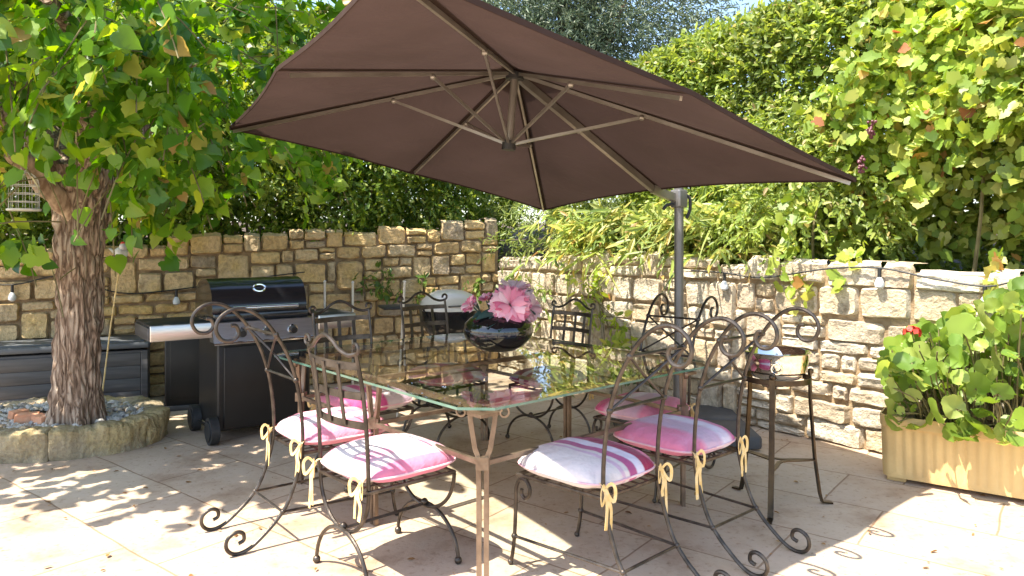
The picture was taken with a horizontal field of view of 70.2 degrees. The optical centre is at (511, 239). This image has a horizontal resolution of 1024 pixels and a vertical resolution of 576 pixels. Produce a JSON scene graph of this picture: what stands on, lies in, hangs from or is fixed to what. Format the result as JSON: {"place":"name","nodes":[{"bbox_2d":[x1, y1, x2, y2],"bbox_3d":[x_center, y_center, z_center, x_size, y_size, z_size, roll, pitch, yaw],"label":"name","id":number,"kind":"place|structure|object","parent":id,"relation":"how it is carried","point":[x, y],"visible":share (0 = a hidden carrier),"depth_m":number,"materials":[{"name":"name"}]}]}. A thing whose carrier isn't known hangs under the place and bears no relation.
{"place":"outdoors","nodes":[
{"label":"outdoors","id":0,"kind":"place"},
{"bbox_2d":[11,0,991,226],"label":"sky","id":1,"kind":"structure","parent":0,"point":[751,2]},
{"bbox_2d":[0,268,1023,575],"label":"patio","id":2,"kind":"structure","parent":0,"point":[872,520],"depth_m":3.67,"materials":[{"name":"stone"}]},
{"bbox_2d":[0,335,151,403],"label":"storage box","id":3,"kind":"object","parent":2,"relation":"on","point":[26,369],"visible":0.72,"depth_m":5.96,"materials":[{"name":"plastic"}]},
{"bbox_2d":[0,395,170,463],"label":"tree ring","id":4,"kind":"object","parent":2,"relation":"on","point":[142,429],"visible":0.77,"depth_m":4.70,"materials":[{"name":"stone"}]},
{"bbox_2d":[0,398,143,428],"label":"pebbles","id":5,"kind":"object","parent":4,"relation":"on","point":[114,410],"visible":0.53,"depth_m":5.17,"materials":[{"name":"grey gravel"}]},
{"bbox_2d":[8,408,28,419],"bbox_3d":[-3.356,1.184,4.952,0.064,0.067,0.104,6,-4,28],"label":"brick fragment","id":6,"kind":"object","parent":5,"relation":"on","point":[12,414],"visible":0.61,"depth_m":4.92,"materials":[{"name":"brick"}]},
{"bbox_2d":[14,411,39,423],"bbox_3d":[-3.237,1.184,4.859,0.133,0.067,0.079,7,3,-23],"label":"brick fragment","id":7,"kind":"object","parent":5,"relation":"on","point":[22,417],"visible":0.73,"depth_m":4.83,"materials":[{"name":"brick"}]},
{"bbox_2d":[31,413,45,423],"bbox_3d":[-3.113,1.184,4.815,0.124,0.067,0.072,8,9,28],"label":"brick fragment","id":8,"kind":"object","parent":5,"relation":"on","point":[39,418],"visible":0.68,"depth_m":4.78,"materials":[{"name":"brick"}]},
{"bbox_2d":[0,0,364,425],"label":"shade tree","id":9,"kind":"object","parent":4,"relation":"in","point":[124,96],"visible":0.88,"depth_m":4.38,"materials":[{"name":"green plant"}]},
{"bbox_2d":[6,137,41,210],"bbox_3d":[-2.983,-0.441,4.450,0.184,0.526,0.184,0,0,0],"label":"bird cage","id":10,"kind":"object","parent":9,"relation":"hanging from","point":[22,202],"visible":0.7,"depth_m":4.42,"materials":[{"name":"white metal"}]},
{"bbox_2d":[102,242,127,389],"bbox_3d":[-3.069,0.706,5.600,0.230,1.389,0.100,0,0,0],"label":"garden ornament","id":11,"kind":"object","parent":2,"relation":"on","point":[121,249],"visible":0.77,"depth_m":5.59,"materials":[{"name":"white metal"}]},
{"bbox_2d":[164,339,198,410],"bbox_3d":[-2.743,1.080,6.150,0.360,0.640,0.360,0,0,-22],"label":"storage cabinet","id":12,"kind":"object","parent":2,"relation":"on","point":[181,375],"visible":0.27,"depth_m":5.99,"materials":[{"name":"metal"}]},
{"bbox_2d":[135,276,355,445],"bbox_3d":[-1.938,0.838,5.359,1.450,1.125,0.668,0,0,-37],"label":"gas barbecue","id":13,"kind":"object","parent":2,"relation":"on","point":[234,391],"visible":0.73,"depth_m":5.16,"materials":[{"name":"metal"}]},
{"bbox_2d":[224,341,305,428],"bbox_3d":[-1.746,1.020,5.178,0.580,0.560,0.039,0,0,-37],"label":"door","id":14,"kind":"structure","parent":13,"relation":"in","point":[247,398],"depth_m":5.14,"materials":[{"name":"black metal"}]},
{"bbox_2d":[0,217,497,396],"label":"stone wall","id":15,"kind":"structure","parent":2,"relation":"on","point":[449,254],"depth_m":7.03,"materials":[{"name":"beige stone"}]},
{"bbox_2d":[0,271,304,304],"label":"festoon lights","id":16,"kind":"object","parent":15,"relation":"attached to","point":[12,297],"visible":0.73,"depth_m":6.39,"materials":[{"name":"white"}]},
{"bbox_2d":[368,266,393,293],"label":"wall plant","id":17,"kind":"object","parent":15,"relation":"attached to","point":[389,271],"depth_m":7.18,"materials":[{"name":"green plant"}]},
{"bbox_2d":[351,261,489,310],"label":"wall plant","id":18,"kind":"object","parent":15,"relation":"attached to","point":[378,286],"depth_m":7.19,"materials":[{"name":"green plant"}]},
{"bbox_2d":[190,302,398,555],"bbox_3d":[-1.061,0.849,3.588,0.901,1.105,0.458,0,0,-39],"label":"scroll chair","id":19,"kind":"object","parent":2,"relation":"on","point":[268,370],"visible":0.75,"depth_m":3.47,"materials":[{"name":"metal"}]},
{"bbox_2d":[260,407,389,474],"bbox_3d":[-0.929,1.022,3.697,0.534,0.276,0.485,0,0,-39],"label":"seat cushion","id":20,"kind":"object","parent":19,"relation":"on","point":[289,427],"visible":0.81,"depth_m":3.54,"materials":[{"name":"white fabric"}]},
{"bbox_2d":[323,280,325,353],"bbox_3d":[-1.479,0.858,5.750,0.022,1.083,0.022,0,0,23],"label":"garden cane","id":21,"kind":"object","parent":2,"relation":"on","point":[324,281],"visible":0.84,"depth_m":5.74,"materials":[{"name":"white wood"}]},
{"bbox_2d":[351,281,353,384],"bbox_3d":[-1.301,0.867,5.950,0.022,1.066,0.022,0,0,23],"label":"garden cane","id":22,"kind":"object","parent":2,"relation":"on","point":[352,282],"visible":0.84,"depth_m":5.94,"materials":[{"name":"white wood"}]},
{"bbox_2d":[308,300,413,492],"bbox_3d":[-0.914,0.888,4.380,0.488,1.026,0.540,0,0,-41],"label":"grid back chair","id":23,"kind":"object","parent":2,"relation":"on","point":[340,337],"visible":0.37,"depth_m":4.56,"materials":[{"name":"metal"}]},
{"bbox_2d":[307,384,412,410],"bbox_3d":[-0.895,1.021,4.359,0.485,0.275,0.532,0,0,-41],"label":"seat cushion","id":24,"kind":"object","parent":23,"relation":"on","point":[391,400],"visible":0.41,"depth_m":4.22,"materials":[{"name":"pink fabric"}]},
{"bbox_2d":[304,332,461,575],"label":"grid back chair","id":25,"kind":"object","parent":2,"relation":"on","point":[341,394],"visible":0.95,"depth_m":2.99,"materials":[{"name":"metal"}]},
{"bbox_2d":[302,433,455,522],"bbox_3d":[-0.554,1.018,3.157,0.534,0.269,0.485,0,0,-43],"label":"seat cushion","id":26,"kind":"object","parent":25,"relation":"on","point":[397,456],"visible":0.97,"depth_m":3.04,"materials":[{"name":"white fabric"}]},
{"bbox_2d":[396,280,405,416],"bbox_3d":[-0.868,0.857,5.700,0.082,1.087,0.024,0,0,0],"label":"garden cane","id":27,"kind":"object","parent":2,"relation":"on","point":[401,337],"visible":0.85,"depth_m":5.69,"materials":[{"name":"white wood"}]},
{"bbox_2d":[378,289,479,403],"bbox_3d":[-0.681,0.907,6.170,0.852,0.970,0.574,0,0,-20],"label":"kettle barbecue","id":28,"kind":"object","parent":2,"relation":"on","point":[458,317],"visible":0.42,"depth_m":6.06,"materials":[{"name":"black metal"}]},
{"bbox_2d":[397,291,489,442],"bbox_3d":[-0.496,0.888,5.147,0.488,1.026,0.540,0,0,-41],"label":"grid back chair","id":29,"kind":"object","parent":2,"relation":"on","point":[421,324],"visible":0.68,"depth_m":5.26,"materials":[{"name":"metal"}]},
{"bbox_2d":[397,362,486,390],"bbox_3d":[-0.478,0.996,5.127,0.485,0.227,0.533,0,0,-41],"label":"seat cushion","id":30,"kind":"object","parent":29,"relation":"on","point":[463,378],"visible":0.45,"depth_m":4.95,"materials":[{"name":"fabric"}]},
{"bbox_2d":[274,332,708,575],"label":"dining table","id":31,"kind":"object","parent":2,"relation":"on","point":[566,390],"visible":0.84,"depth_m":3.69,"materials":[{"name":"clear glass"}]},
{"bbox_2d":[463,315,533,351],"bbox_3d":[-0.080,0.540,4.290,0.416,0.220,0.416,0,0,0],"label":"flower vase","id":32,"kind":"object","parent":31,"relation":"on","point":[511,335],"visible":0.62,"depth_m":4.13,"materials":[{"name":"black glass"}]},
{"bbox_2d":[461,295,480,318],"bbox_3d":[-0.202,0.440,4.270,0.155,0.245,0.208,0,0,45],"label":"peony","id":33,"kind":"object","parent":32,"relation":"in","point":[470,303],"visible":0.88,"depth_m":4.24,"materials":[{"name":"pink plant"}]},
{"bbox_2d":[478,292,492,308],"bbox_3d":[-0.143,0.434,4.280,0.118,0.254,0.085,0,0,23],"label":"peony","id":34,"kind":"object","parent":32,"relation":"in","point":[485,296],"visible":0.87,"depth_m":4.29,"materials":[{"name":"pink plant"}]},
{"bbox_2d":[475,285,531,331],"bbox_3d":[-0.048,0.409,4.206,0.337,0.305,0.232,0,0,-22],"label":"peony","id":35,"kind":"object","parent":32,"relation":"in","point":[519,301],"visible":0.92,"depth_m":4.17,"materials":[{"name":"pink plant"}]},
{"bbox_2d":[494,278,532,305],"bbox_3d":[0.014,0.395,4.362,0.250,0.333,0.253,0,0,0],"label":"peony","id":36,"kind":"object","parent":32,"relation":"in","point":[521,285],"visible":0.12,"depth_m":4.37,"materials":[{"name":"pink plant"}]},
{"bbox_2d":[526,292,542,323],"bbox_3d":[0.063,0.434,4.300,0.240,0.257,0.176,0,0,-40],"label":"peony","id":37,"kind":"object","parent":32,"relation":"in","point":[535,309],"visible":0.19,"depth_m":4.30,"materials":[{"name":"pink plant"}]},
{"bbox_2d":[1,393,1002,575],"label":"fallen leaves","id":38,"kind":"object","parent":2,"relation":"on","point":[260,527],"visible":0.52,"depth_m":3.72,"materials":[{"name":"brown plant"}]},
{"bbox_2d":[229,0,856,448],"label":"cantilever parasol","id":39,"kind":"object","parent":2,"relation":"on","point":[481,96],"visible":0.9,"depth_m":4.33,"materials":[{"name":"fabric"}]},
{"bbox_2d":[505,298,595,441],"bbox_3d":[0.291,0.914,5.161,0.464,0.974,0.513,0,0,45],"label":"grid back chair","id":40,"kind":"object","parent":2,"relation":"on","point":[574,329],"visible":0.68,"depth_m":5.24,"materials":[{"name":"metal"}]},
{"bbox_2d":[509,366,597,399],"bbox_3d":[0.271,1.027,5.141,0.461,0.234,0.502,0,0,45],"label":"seat cushion","id":41,"kind":"object","parent":40,"relation":"on","point":[550,373],"visible":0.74,"depth_m":5.02,"materials":[{"name":"fabric"}]},
{"bbox_2d":[508,316,745,575],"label":"scroll chair","id":42,"kind":"object","parent":2,"relation":"on","point":[610,410],"visible":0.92,"depth_m":2.90,"materials":[{"name":"metal"}]},
{"bbox_2d":[518,437,672,530],"bbox_3d":[0.332,1.014,3.098,0.485,0.263,0.530,0,0,-43],"label":"seat cushion","id":43,"kind":"object","parent":42,"relation":"on","point":[574,461],"visible":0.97,"depth_m":2.98,"materials":[{"name":"white fabric"}]},
{"bbox_2d":[592,293,718,502],"bbox_3d":[0.875,0.871,4.328,0.440,1.060,0.865,0,0,41],"label":"scroll chair","id":44,"kind":"object","parent":2,"relation":"on","point":[617,421],"visible":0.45,"depth_m":4.40,"materials":[{"name":"metal"}]},
{"bbox_2d":[594,392,698,420],"bbox_3d":[0.767,1.026,4.203,0.466,0.244,0.511,0,0,41],"label":"seat cushion","id":45,"kind":"object","parent":44,"relation":"on","point":[634,412],"visible":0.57,"depth_m":4.08,"materials":[{"name":"pink fabric"}]},
{"bbox_2d":[604,306,820,575],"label":"scroll chair","id":46,"kind":"object","parent":2,"relation":"on","point":[758,335],"visible":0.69,"depth_m":3.25,"materials":[{"name":"metal"}]},
{"bbox_2d":[613,414,748,499],"bbox_3d":[0.803,1.014,3.527,0.485,0.259,0.533,0,0,-41],"label":"seat cushion","id":47,"kind":"object","parent":46,"relation":"on","point":[676,438],"visible":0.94,"depth_m":3.40,"materials":[{"name":"pink fabric"}]},
{"bbox_2d":[498,251,1023,452],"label":"stone wall","id":48,"kind":"structure","parent":2,"relation":"on","point":[860,316],"depth_m":5.32,"materials":[{"name":"stone"}]},
{"bbox_2d":[493,272,555,332],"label":"wall plant","id":49,"kind":"object","parent":48,"relation":"attached to","point":[529,279],"depth_m":7.16,"materials":[{"name":"green plant"}]},
{"bbox_2d":[547,199,658,293],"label":"long leaved plant","id":50,"kind":"object","parent":48,"relation":"on","point":[595,235],"visible":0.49,"depth_m":6.69,"materials":[{"name":"green plant"}]},
{"bbox_2d":[567,265,638,370],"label":"wall plant","id":51,"kind":"object","parent":48,"relation":"attached to","point":[616,339],"depth_m":6.40,"materials":[{"name":"green plant"}]},
{"bbox_2d":[557,346,654,396],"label":"wall plant","id":52,"kind":"object","parent":48,"relation":"attached to","point":[615,375],"depth_m":6.18,"materials":[{"name":"green plant"}]},
{"bbox_2d":[559,186,706,296],"bbox_3d":[1.343,0.034,6.676,1.456,1.072,1.588,0,0,-35],"label":"long leaved plant","id":53,"kind":"object","parent":48,"relation":"on","point":[634,240],"visible":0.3,"depth_m":6.44,"materials":[{"name":"green plant"}]},
{"bbox_2d":[602,198,782,278],"bbox_3d":[1.672,0.033,6.292,1.832,0.838,1.307,0,0,0],"label":"long leaved plant","id":54,"kind":"object","parent":48,"relation":"on","point":[663,246],"visible":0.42,"depth_m":6.08,"materials":[{"name":"green plant"}]},
{"bbox_2d":[627,192,827,329],"bbox_3d":[1.748,0.168,6.052,1.593,1.139,1.497,0,0,0],"label":"long leaved plant","id":55,"kind":"object","parent":48,"relation":"on","point":[741,257],"visible":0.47,"depth_m":5.82,"materials":[{"name":"green plant"}]},
{"bbox_2d":[690,266,1007,300],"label":"festoon lights","id":56,"kind":"object","parent":48,"relation":"attached to","point":[879,283],"visible":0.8,"depth_m":4.72,"materials":[{"name":"white"}]},
{"bbox_2d":[732,368,832,524],"bbox_3d":[1.465,1.039,3.847,0.472,0.720,0.541,0,0,0],"label":"bucket stand","id":57,"kind":"object","parent":2,"relation":"on","point":[771,458],"visible":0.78,"depth_m":3.78,"materials":[{"name":"metal"}]},
{"bbox_2d":[744,346,811,388],"bbox_3d":[1.400,0.679,3.850,0.344,0.192,0.344,0,0,0],"label":"wine bucket","id":58,"kind":"object","parent":57,"relation":"in","point":[782,363],"visible":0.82,"depth_m":3.73,"materials":[{"name":"silver metal"}]},
{"bbox_2d":[880,403,1023,498],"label":"planter box","id":59,"kind":"object","parent":2,"relation":"on","point":[927,453],"visible":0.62,"depth_m":4.04,"materials":[{"name":"wood"}]},
{"bbox_2d":[873,274,1023,446],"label":"geranium","id":60,"kind":"object","parent":59,"relation":"in","point":[911,369],"visible":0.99,"depth_m":3.93,"materials":[{"name":"green plant"}]},
{"bbox_2d":[6,221,1023,274],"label":"raised soil","id":61,"kind":"structure","parent":0,"point":[507,249],"depth_m":8.79,"materials":[{"name":"brown soil"}]},
{"bbox_2d":[0,139,74,248],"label":"garden shrub","id":62,"kind":"object","parent":61,"relation":"on","point":[13,230],"visible":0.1,"depth_m":6.54,"materials":[{"name":"green plant"}]},
{"bbox_2d":[0,0,254,248],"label":"garden shrub","id":63,"kind":"object","parent":61,"relation":"on","point":[188,215],"visible":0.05,"depth_m":6.84,"materials":[{"name":"green plant"}]},
{"bbox_2d":[125,3,370,245],"bbox_3d":[-2.796,-1.071,7.653,2.687,2.682,2.405,0,0,-32],"label":"garden shrub","id":64,"kind":"object","parent":61,"relation":"on","point":[270,187],"visible":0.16,"depth_m":7.22,"materials":[{"name":"green plant"}]},
{"bbox_2d":[0,0,516,270],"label":"tall hedge","id":65,"kind":"object","parent":61,"relation":"on","point":[312,32],"visible":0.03,"depth_m":8.76,"materials":[{"name":"green plant"}]},
{"bbox_2d":[243,39,481,241],"bbox_3d":[-1.640,-1.111,8.115,2.663,2.760,2.365,0,0,0],"label":"garden shrub","id":66,"kind":"object","parent":61,"relation":"on","point":[379,197],"visible":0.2,"depth_m":7.65,"materials":[{"name":"green plant"}]},
{"bbox_2d":[301,162,539,253],"bbox_3d":[-0.902,-1.048,8.582,2.876,2.606,2.347,0,0,0],"label":"garden shrub","id":67,"kind":"object","parent":61,"relation":"on","point":[470,204],"visible":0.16,"depth_m":7.97,"materials":[{"name":"green plant"}]},
{"bbox_2d":[468,193,630,273],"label":"feathery shrub","id":68,"kind":"object","parent":61,"relation":"on","point":[606,203],"visible":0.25,"depth_m":7.57,"materials":[{"name":"green plant"}]},
{"bbox_2d":[511,203,628,296],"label":"long leaved plant","id":69,"kind":"object","parent":61,"relation":"in","point":[560,245],"visible":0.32,"depth_m":7.01,"materials":[{"name":"green plant"}]},
{"bbox_2d":[481,0,750,232],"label":"olive tree","id":70,"kind":"object","parent":61,"relation":"on","point":[581,24],"visible":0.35,"depth_m":10.74,"materials":[{"name":"green plant"}]},
{"bbox_2d":[538,187,721,248],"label":"garden shrub","id":71,"kind":"object","parent":61,"relation":"on","point":[582,203],"visible":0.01,"depth_m":7.71,"materials":[{"name":"green plant"}]},
{"bbox_2d":[618,70,829,258],"bbox_3d":[2.344,-0.655,7.258,2.318,2.134,2.192,0,0,32],"label":"garden shrub","id":72,"kind":"object","parent":61,"relation":"on","point":[708,188],"visible":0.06,"depth_m":6.69,"materials":[{"name":"green plant"}]},
{"bbox_2d":[688,79,949,282],"bbox_3d":[2.450,-0.469,5.636,2.021,1.641,1.532,0,0,0],"label":"hanging shrub","id":73,"kind":"object","parent":61,"relation":"on","point":[767,216],"visible":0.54,"depth_m":5.38,"materials":[{"name":"green plant"}]},
{"bbox_2d":[617,0,1023,274],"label":"clipped hedge","id":74,"kind":"object","parent":61,"relation":"on","point":[762,45],"visible":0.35,"depth_m":6.38,"materials":[{"name":"green plant"}]},
{"bbox_2d":[765,0,1023,315],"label":"grape vine","id":75,"kind":"object","parent":61,"relation":"on","point":[973,90],"visible":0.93,"depth_m":5.02,"materials":[{"name":"green plant"}]}
]}

